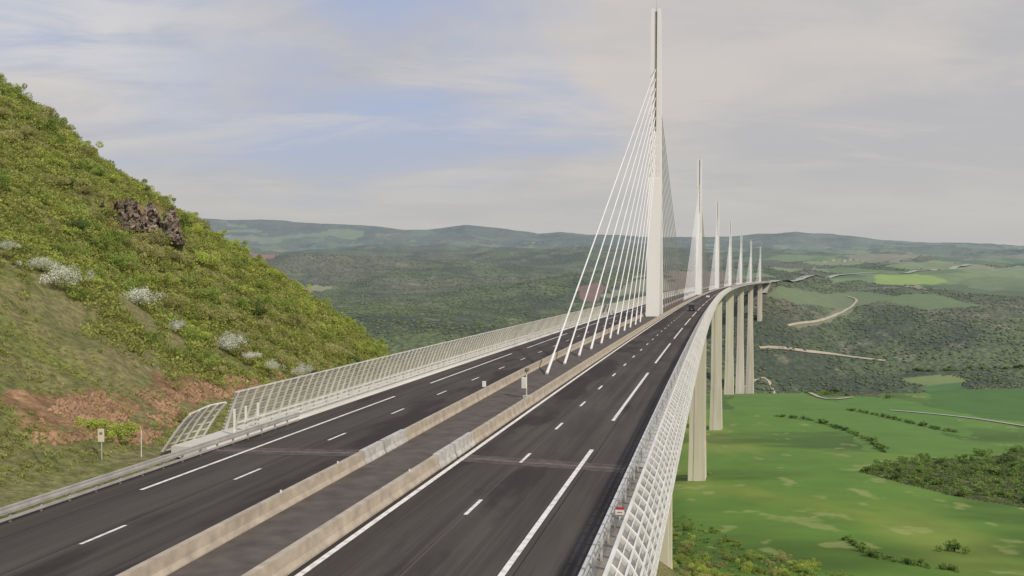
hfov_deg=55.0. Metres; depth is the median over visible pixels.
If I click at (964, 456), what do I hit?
tree
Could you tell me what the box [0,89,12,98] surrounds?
shrub
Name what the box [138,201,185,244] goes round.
rock outcrop
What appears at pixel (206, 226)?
shrub
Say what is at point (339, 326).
shrub
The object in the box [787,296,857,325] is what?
winding track
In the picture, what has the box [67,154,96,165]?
shrub
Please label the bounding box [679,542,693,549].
shrub
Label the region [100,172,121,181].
shrub
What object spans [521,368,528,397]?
camera pole
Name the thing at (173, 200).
shrub
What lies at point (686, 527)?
shrub
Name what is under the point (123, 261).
shrub
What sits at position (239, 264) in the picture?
shrub
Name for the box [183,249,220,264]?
shrub
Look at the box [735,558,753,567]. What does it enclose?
shrub
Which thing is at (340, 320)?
shrub
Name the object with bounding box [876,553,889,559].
tree
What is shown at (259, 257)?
shrub
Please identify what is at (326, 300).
shrub
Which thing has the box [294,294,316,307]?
shrub
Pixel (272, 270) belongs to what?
shrub
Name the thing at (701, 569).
shrub
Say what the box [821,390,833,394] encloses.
tree
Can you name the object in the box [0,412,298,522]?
guard railing
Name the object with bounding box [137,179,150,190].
shrub
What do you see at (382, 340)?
shrub
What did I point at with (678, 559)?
shrub
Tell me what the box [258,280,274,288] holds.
shrub
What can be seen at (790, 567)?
shrub
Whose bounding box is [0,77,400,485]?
undergrowth
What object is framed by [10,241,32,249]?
shrub
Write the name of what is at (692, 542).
shrub
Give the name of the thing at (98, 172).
shrub
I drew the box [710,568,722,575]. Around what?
shrub
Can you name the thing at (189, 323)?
shrub
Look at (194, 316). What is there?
shrub
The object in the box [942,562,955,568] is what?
tree
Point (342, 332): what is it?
shrub
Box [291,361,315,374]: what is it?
blossoming shrub
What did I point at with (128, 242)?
shrub
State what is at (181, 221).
shrub
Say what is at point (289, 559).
concrete barrier
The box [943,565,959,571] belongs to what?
tree
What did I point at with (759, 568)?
shrub
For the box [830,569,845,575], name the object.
shrub
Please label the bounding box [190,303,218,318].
shrub
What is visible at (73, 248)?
shrub
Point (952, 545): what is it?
tree
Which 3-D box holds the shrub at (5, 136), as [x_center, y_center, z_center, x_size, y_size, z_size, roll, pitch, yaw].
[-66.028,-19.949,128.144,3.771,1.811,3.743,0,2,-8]
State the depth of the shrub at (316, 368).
118.74 m
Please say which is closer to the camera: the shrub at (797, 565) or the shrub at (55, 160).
the shrub at (55, 160)
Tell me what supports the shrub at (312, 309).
on the hillside
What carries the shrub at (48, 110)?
on the hillside
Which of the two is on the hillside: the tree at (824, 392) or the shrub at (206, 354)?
the shrub at (206, 354)
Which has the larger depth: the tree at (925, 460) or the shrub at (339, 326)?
the tree at (925, 460)
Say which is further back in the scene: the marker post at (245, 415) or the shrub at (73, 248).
the shrub at (73, 248)
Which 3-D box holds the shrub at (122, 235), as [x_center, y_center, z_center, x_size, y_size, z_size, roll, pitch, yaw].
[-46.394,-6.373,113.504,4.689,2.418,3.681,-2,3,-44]
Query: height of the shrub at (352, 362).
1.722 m
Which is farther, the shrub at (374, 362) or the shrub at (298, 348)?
the shrub at (374, 362)
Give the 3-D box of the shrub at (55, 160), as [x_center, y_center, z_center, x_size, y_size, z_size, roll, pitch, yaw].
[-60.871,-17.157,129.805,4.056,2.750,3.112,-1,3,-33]
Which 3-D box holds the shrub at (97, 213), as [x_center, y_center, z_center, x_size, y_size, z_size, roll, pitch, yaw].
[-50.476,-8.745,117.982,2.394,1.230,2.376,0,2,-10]
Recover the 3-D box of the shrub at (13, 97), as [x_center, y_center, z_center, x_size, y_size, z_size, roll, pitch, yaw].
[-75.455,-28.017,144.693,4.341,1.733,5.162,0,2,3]
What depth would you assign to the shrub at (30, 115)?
138.72 m
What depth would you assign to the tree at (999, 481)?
601.39 m
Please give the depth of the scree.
68.54 m
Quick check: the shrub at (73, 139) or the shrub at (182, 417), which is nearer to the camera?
the shrub at (182, 417)
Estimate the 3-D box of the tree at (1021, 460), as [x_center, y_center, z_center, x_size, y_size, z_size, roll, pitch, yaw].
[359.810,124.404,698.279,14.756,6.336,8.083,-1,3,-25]
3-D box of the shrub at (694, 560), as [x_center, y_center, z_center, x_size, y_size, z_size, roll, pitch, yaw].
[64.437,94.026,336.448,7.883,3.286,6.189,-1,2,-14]
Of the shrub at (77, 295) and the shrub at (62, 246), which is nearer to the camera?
the shrub at (77, 295)
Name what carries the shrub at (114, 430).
on the hillside
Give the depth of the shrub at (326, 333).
137.58 m
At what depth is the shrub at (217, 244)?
138.47 m
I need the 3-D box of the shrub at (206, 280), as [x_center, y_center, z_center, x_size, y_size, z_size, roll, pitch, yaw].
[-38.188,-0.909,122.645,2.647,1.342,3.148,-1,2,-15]
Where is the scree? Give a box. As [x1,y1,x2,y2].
[32,372,293,445]
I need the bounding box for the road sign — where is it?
[98,428,103,459]
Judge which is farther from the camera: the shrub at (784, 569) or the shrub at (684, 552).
the shrub at (684, 552)
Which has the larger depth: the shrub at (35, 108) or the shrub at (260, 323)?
the shrub at (35, 108)
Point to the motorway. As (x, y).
(765, 287)
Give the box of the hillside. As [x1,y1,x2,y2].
[0,85,680,575]
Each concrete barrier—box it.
[116,283,743,575]
[241,282,757,575]
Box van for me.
[688,304,694,310]
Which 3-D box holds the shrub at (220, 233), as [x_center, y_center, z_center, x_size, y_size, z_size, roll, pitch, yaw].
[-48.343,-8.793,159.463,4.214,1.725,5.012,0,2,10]
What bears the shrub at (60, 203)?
on the hillside
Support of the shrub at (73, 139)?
on the hillside
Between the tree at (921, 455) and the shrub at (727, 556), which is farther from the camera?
the tree at (921, 455)
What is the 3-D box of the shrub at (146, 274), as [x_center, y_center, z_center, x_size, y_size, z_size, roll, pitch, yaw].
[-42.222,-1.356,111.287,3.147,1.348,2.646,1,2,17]
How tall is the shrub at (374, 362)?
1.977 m
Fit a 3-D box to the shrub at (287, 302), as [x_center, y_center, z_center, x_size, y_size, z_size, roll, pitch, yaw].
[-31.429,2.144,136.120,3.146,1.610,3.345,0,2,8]
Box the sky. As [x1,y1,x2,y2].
[0,0,1023,245]
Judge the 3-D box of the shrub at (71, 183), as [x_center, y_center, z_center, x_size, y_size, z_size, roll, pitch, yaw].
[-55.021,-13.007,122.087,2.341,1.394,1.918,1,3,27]
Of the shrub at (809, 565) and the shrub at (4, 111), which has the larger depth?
the shrub at (809, 565)
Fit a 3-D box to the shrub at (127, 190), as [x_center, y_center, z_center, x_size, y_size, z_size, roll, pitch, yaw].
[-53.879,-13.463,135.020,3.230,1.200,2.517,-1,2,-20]
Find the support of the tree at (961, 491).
on the ground
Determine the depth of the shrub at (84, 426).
63.03 m
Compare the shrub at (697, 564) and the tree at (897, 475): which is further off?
the tree at (897, 475)
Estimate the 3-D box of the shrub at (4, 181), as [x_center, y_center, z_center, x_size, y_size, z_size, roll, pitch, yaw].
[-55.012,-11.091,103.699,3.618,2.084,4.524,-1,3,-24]
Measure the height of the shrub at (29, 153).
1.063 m
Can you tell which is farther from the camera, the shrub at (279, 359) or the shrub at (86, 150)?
the shrub at (86, 150)
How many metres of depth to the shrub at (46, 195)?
110.78 m
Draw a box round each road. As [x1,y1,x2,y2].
[0,282,763,575]
[894,410,1023,425]
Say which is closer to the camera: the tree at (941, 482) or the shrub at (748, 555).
the shrub at (748, 555)
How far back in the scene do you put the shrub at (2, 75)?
160.88 m
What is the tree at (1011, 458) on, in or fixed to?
on the ground
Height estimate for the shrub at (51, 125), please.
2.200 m
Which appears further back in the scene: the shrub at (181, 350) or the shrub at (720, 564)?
the shrub at (720, 564)
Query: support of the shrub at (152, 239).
on the hillside
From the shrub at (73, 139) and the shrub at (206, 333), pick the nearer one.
the shrub at (206, 333)
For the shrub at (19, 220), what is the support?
on the hillside
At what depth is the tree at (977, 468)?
658.83 m
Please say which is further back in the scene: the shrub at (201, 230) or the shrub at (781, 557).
the shrub at (781, 557)
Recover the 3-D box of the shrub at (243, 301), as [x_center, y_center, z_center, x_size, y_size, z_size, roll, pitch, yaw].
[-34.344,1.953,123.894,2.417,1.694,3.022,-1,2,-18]
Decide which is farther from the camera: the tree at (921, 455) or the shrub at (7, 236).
the tree at (921, 455)
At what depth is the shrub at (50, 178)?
120.53 m
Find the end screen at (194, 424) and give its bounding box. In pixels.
[161,402,226,451]
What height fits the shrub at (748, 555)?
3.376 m
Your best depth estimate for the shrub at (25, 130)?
132.52 m
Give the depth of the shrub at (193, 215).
157.35 m
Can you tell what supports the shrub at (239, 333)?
on the hillside
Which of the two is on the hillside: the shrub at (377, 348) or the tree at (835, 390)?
the shrub at (377, 348)
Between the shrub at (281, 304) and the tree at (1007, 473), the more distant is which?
the tree at (1007, 473)
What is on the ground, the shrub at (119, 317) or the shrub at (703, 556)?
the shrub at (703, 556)
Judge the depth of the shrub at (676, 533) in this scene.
414.57 m
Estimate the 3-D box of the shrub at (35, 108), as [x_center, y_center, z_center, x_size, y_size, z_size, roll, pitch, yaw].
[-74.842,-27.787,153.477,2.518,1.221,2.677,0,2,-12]
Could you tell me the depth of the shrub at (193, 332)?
104.00 m
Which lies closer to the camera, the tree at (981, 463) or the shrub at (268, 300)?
the shrub at (268, 300)
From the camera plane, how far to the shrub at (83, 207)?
113.83 m
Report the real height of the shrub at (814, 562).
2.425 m
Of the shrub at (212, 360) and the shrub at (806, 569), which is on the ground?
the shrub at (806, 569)
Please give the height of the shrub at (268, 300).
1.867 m
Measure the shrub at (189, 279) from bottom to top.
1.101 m
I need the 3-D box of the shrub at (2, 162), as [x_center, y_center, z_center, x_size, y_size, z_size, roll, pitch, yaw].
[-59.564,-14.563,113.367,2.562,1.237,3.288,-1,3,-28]
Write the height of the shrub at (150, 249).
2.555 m
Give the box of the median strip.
[167,289,713,575]
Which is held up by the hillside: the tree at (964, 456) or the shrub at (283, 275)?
the shrub at (283, 275)
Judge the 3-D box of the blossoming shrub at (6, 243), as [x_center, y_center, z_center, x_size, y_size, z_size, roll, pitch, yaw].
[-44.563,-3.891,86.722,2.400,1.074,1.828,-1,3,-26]
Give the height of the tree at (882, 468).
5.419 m
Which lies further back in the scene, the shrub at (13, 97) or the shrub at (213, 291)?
the shrub at (13, 97)
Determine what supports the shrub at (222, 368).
on the hillside
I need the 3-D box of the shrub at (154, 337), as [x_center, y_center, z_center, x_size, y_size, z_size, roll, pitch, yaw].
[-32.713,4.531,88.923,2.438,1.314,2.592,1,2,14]
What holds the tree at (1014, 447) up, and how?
on the ground
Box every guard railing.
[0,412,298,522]
[237,282,744,431]
[578,282,761,575]
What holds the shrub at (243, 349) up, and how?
on the hillside
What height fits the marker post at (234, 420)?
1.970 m
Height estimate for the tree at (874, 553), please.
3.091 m
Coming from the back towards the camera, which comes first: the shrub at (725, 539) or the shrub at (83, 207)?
the shrub at (725, 539)
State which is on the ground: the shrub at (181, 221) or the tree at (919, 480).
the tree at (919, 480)
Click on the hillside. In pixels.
(56, 311)
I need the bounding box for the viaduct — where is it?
[171,0,770,575]
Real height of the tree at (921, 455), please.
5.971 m
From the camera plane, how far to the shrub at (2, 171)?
107.60 m
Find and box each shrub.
[0,73,7,81]
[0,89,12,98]
[0,92,16,98]
[0,107,13,115]
[0,129,22,141]
[0,157,7,165]
[0,168,7,178]
[0,174,9,189]
[0,230,12,240]
[0,239,20,249]
[2,100,15,108]
[3,88,32,98]
[8,82,26,93]
[9,217,24,224]
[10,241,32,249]
[11,258,27,265]
[14,127,38,138]
[15,256,55,269]
[18,112,32,118]
[20,150,36,157]
[25,108,50,120]
[27,224,44,232]
[30,106,41,112]
[30,264,44,270]
[31,191,50,203]
[35,103,59,117]
[35,118,58,131]
[35,147,66,165]
[36,173,70,186]
[38,239,71,252]
[39,262,94,285]
[45,255,58,262]
[47,135,65,144]
[47,199,67,212]
[50,114,67,124]
[58,121,75,129]
[59,178,80,188]
[60,225,82,233]
[63,216,97,229]
[66,137,79,142]
[66,289,87,299]
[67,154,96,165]
[69,162,90,170]
[69,204,88,216]
[69,246,89,256]
[73,143,97,154]
[74,416,107,427]
[75,178,87,185]
[76,185,97,193]
[77,141,103,154]
[81,275,102,282]
[82,235,123,248]
[84,164,114,176]
[84,267,106,276]
[85,419,140,441]
[87,208,96,218]
[90,210,102,218]
[91,162,102,169]
[93,286,111,293]
[94,192,106,196]
[95,222,133,241]
[99,251,141,268]
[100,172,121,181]
[113,273,147,288]
[113,312,127,318]
[116,187,131,192]
[120,286,165,305]
[122,239,132,245]
[129,239,164,258]
[134,182,145,189]
[134,228,170,244]
[134,271,155,280]
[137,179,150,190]
[141,331,162,344]
[151,273,180,284]
[158,345,191,357]
[161,211,192,227]
[161,295,186,309]
[162,196,175,203]
[162,316,178,324]
[164,407,196,422]
[167,251,197,264]
[167,318,184,329]
[180,275,196,282]
[181,222,203,231]
[181,320,195,324]
[181,326,204,339]
[182,212,198,218]
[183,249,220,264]
[184,312,200,319]
[186,216,210,228]
[186,324,211,337]
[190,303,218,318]
[192,223,208,235]
[195,286,220,300]
[195,350,213,360]
[197,354,220,367]
[198,275,216,285]
[204,366,227,374]
[209,229,228,238]
[209,240,223,246]
[214,247,227,255]
[215,309,242,321]
[217,330,248,349]
[224,257,247,267]
[228,329,250,336]
[229,340,262,357]
[230,297,249,308]
[232,284,254,292]
[233,239,250,252]
[241,351,261,359]
[242,328,260,337]
[244,254,266,265]
[247,300,267,315]
[250,359,277,370]
[251,318,270,328]
[255,294,273,305]
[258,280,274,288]
[259,267,278,274]
[265,359,286,369]
[272,300,285,305]
[273,271,286,277]
[273,352,293,363]
[275,315,289,323]
[277,298,294,307]
[285,347,304,354]
[288,312,306,327]
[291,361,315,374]
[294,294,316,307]
[299,302,315,314]
[300,361,329,373]
[308,336,320,345]
[316,342,340,353]
[318,323,330,328]
[318,328,335,337]
[321,298,332,308]
[327,321,346,331]
[330,327,345,335]
[331,317,343,323]
[338,316,356,323]
[345,355,361,361]
[351,340,375,353]
[351,359,364,371]
[364,355,386,368]
[369,345,379,352]
[373,338,387,348]
[672,530,681,536]
[675,556,687,562]
[676,547,691,555]
[678,555,699,563]
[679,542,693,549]
[680,570,691,575]
[681,522,695,530]
[682,565,696,572]
[683,538,699,545]
[688,562,709,575]
[689,559,711,565]
[691,561,705,567]
[693,551,709,559]
[699,559,712,567]
[705,568,726,575]
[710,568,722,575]
[714,561,727,567]
[722,536,734,541]
[725,554,745,562]
[725,555,741,561]
[729,541,741,546]
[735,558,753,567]
[741,565,756,572]
[742,549,760,560]
[752,564,770,574]
[760,558,774,564]
[766,565,782,575]
[772,549,792,561]
[774,564,791,572]
[779,571,801,575]
[787,560,803,570]
[788,566,801,571]
[797,558,821,565]
[800,565,818,575]
[801,560,820,569]
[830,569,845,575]
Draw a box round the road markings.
[80,282,762,575]
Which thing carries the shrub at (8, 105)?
on the hillside
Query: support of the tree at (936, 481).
on the ground
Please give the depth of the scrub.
604.90 m
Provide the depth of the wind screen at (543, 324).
100.73 m
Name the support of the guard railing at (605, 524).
on the viaduct
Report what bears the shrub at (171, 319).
on the hillside
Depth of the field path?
1664.10 m
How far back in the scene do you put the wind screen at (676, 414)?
42.13 m
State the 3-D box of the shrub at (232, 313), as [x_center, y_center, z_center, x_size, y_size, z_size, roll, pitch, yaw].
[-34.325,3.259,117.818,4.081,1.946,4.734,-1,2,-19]
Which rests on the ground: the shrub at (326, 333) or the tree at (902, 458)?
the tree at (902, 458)
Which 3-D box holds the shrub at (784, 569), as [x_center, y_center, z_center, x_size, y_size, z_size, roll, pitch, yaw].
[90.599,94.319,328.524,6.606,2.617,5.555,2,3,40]
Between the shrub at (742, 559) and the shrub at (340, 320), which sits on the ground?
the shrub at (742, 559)
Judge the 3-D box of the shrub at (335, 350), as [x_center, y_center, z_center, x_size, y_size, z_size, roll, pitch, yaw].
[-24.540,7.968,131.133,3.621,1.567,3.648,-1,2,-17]
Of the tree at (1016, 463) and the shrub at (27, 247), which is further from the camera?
the tree at (1016, 463)
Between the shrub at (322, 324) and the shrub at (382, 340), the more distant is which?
the shrub at (382, 340)
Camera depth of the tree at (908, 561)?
348.38 m
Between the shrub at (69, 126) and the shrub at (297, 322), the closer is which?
the shrub at (297, 322)
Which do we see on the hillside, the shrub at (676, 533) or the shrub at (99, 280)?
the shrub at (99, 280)
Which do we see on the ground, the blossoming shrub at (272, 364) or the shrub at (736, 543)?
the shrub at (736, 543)
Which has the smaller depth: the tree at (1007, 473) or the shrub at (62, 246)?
the shrub at (62, 246)
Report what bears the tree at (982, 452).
on the ground
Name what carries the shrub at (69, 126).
on the hillside
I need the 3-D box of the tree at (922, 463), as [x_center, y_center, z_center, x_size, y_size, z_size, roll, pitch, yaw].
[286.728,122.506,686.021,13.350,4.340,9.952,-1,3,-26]
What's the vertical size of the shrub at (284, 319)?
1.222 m
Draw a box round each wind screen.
[221,281,757,430]
[602,281,770,575]
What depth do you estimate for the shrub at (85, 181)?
124.67 m
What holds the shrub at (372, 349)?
on the hillside
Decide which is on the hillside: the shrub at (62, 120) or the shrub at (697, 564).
the shrub at (62, 120)
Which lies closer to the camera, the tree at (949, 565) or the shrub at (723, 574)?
the shrub at (723, 574)
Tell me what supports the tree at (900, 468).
on the ground
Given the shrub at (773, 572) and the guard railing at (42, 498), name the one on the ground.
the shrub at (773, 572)
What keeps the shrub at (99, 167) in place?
on the hillside
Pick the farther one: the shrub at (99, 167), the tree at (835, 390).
the tree at (835, 390)
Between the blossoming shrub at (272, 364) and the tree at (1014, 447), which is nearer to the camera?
the blossoming shrub at (272, 364)
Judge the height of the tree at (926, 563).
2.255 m
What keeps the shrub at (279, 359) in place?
on the hillside
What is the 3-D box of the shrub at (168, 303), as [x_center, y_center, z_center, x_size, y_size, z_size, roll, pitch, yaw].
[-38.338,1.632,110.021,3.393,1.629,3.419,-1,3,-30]
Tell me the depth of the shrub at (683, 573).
311.39 m
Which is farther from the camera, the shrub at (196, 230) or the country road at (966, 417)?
the country road at (966, 417)
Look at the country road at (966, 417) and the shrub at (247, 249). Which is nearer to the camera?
the shrub at (247, 249)
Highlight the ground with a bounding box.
[201,218,1023,575]
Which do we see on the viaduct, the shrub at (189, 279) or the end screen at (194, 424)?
the end screen at (194, 424)
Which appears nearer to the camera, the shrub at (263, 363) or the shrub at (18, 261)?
the shrub at (18, 261)
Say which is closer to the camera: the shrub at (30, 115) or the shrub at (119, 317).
the shrub at (119, 317)
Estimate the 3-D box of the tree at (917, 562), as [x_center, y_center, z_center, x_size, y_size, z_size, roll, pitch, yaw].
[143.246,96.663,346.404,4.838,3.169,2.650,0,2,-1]
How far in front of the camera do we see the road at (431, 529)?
49.80 m
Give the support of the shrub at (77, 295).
on the hillside
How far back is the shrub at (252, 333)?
119.27 m
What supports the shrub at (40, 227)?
on the hillside
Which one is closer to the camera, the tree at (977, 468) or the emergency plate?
the emergency plate
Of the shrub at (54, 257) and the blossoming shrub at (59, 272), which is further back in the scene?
the shrub at (54, 257)
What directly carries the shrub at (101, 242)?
on the hillside
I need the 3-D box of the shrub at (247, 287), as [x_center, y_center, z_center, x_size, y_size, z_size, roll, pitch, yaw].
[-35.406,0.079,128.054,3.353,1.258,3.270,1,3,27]
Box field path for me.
[744,377,849,398]
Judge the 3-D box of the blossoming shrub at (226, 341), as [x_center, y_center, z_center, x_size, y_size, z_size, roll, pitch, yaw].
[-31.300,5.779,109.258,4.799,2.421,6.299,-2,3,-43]
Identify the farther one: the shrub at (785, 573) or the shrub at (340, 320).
the shrub at (785, 573)
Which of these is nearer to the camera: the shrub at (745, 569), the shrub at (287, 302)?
the shrub at (287, 302)
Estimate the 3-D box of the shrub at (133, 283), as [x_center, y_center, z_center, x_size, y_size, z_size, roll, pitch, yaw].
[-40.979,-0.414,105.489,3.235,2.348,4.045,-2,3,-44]
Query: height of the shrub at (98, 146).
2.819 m
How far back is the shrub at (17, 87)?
160.22 m
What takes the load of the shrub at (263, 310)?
on the hillside
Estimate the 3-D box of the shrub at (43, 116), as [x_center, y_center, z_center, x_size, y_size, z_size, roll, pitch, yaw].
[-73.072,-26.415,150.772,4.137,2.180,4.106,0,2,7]
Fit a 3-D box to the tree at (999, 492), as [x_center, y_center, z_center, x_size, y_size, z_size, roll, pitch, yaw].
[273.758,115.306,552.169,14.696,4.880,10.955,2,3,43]
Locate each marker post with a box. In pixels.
[233,409,235,432]
[245,406,246,428]
[257,403,258,424]
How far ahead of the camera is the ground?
2173.43 m
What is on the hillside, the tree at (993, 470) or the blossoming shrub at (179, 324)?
the blossoming shrub at (179, 324)
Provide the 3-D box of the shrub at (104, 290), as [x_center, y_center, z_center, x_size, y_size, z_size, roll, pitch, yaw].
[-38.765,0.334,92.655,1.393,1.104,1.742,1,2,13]
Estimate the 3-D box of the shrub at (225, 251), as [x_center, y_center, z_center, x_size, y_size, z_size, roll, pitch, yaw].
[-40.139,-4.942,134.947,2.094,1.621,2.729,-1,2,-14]
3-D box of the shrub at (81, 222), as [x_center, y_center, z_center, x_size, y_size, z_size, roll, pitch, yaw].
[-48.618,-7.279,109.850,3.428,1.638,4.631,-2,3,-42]
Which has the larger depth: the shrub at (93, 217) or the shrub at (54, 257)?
the shrub at (93, 217)
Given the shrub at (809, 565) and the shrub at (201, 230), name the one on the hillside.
the shrub at (201, 230)
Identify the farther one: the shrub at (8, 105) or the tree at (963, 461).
the tree at (963, 461)
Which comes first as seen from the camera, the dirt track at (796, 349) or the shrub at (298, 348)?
the shrub at (298, 348)
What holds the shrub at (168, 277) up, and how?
on the hillside
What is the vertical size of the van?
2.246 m
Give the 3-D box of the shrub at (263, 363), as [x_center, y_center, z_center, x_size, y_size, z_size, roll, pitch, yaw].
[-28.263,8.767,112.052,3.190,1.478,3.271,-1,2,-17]
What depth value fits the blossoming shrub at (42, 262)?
87.41 m
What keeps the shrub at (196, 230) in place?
on the hillside
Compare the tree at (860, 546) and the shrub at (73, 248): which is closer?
the shrub at (73, 248)
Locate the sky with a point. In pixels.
(896, 120)
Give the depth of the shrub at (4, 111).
133.94 m
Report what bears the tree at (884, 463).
on the ground
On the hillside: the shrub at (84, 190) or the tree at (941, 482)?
the shrub at (84, 190)
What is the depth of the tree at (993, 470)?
639.30 m
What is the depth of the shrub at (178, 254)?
121.92 m
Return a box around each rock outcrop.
[100,198,147,231]
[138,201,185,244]
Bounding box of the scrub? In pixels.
[672,367,1023,575]
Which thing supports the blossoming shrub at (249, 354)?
on the hillside
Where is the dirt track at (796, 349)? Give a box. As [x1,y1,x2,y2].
[759,346,884,360]
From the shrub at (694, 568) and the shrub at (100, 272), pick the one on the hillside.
the shrub at (100, 272)
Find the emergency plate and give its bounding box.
[615,507,623,520]
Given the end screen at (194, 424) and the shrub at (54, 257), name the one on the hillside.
the shrub at (54, 257)
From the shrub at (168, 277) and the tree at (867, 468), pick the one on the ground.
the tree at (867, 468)
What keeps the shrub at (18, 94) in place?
on the hillside
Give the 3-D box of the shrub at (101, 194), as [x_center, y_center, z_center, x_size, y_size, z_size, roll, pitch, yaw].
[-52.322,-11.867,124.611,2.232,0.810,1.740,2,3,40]
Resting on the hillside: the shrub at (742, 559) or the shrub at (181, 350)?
the shrub at (181, 350)
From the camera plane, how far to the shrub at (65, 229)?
107.20 m
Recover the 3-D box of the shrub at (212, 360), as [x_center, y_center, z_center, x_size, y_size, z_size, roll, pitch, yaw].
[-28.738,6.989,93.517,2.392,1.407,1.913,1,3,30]
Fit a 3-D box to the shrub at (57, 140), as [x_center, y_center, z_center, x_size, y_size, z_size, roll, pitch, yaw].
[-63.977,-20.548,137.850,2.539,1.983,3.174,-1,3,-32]
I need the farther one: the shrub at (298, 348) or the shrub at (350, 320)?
the shrub at (350, 320)
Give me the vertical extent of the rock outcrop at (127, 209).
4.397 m
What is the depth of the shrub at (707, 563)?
333.14 m
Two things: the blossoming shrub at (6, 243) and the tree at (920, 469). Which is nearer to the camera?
the blossoming shrub at (6, 243)
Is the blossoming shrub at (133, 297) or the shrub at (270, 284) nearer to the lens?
the blossoming shrub at (133, 297)
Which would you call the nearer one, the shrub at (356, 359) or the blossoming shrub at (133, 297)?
the blossoming shrub at (133, 297)
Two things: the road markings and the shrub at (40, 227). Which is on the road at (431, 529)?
the road markings
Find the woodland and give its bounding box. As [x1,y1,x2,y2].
[261,253,1023,393]
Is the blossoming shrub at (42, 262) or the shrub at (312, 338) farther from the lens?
the shrub at (312, 338)
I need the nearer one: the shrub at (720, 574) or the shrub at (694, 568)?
the shrub at (720, 574)
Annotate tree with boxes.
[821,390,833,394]
[824,388,841,393]
[858,543,867,552]
[862,465,878,471]
[865,550,883,556]
[872,463,887,470]
[873,459,892,465]
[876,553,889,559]
[887,465,904,472]
[891,470,909,478]
[896,455,915,463]
[900,556,913,562]
[904,558,915,563]
[913,558,924,565]
[915,453,926,458]
[915,460,931,465]
[915,467,932,474]
[915,477,930,485]
[920,457,932,461]
[922,476,940,483]
[924,475,943,483]
[924,561,931,568]
[936,539,970,552]
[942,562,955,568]
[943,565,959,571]
[949,486,969,496]
[954,454,967,459]
[957,458,969,463]
[967,463,983,471]
[972,447,992,457]
[975,460,991,464]
[983,488,1012,497]
[987,466,1011,475]
[988,478,1003,484]
[989,467,1001,475]
[1001,455,1017,462]
[1004,446,1019,451]
[1006,461,1023,465]
[1013,458,1023,465]
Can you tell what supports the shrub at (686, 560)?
on the ground
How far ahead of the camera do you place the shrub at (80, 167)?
133.65 m
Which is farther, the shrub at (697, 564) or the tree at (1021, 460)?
the tree at (1021, 460)
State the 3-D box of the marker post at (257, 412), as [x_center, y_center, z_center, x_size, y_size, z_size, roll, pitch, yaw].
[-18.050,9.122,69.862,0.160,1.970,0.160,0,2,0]
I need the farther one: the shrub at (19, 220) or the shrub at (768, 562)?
the shrub at (768, 562)
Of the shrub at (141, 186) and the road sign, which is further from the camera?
the shrub at (141, 186)
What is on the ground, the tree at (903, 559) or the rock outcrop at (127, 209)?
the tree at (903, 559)
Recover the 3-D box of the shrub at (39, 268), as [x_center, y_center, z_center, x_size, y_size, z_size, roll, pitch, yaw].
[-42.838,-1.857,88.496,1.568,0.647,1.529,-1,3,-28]
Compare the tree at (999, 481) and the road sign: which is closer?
the road sign

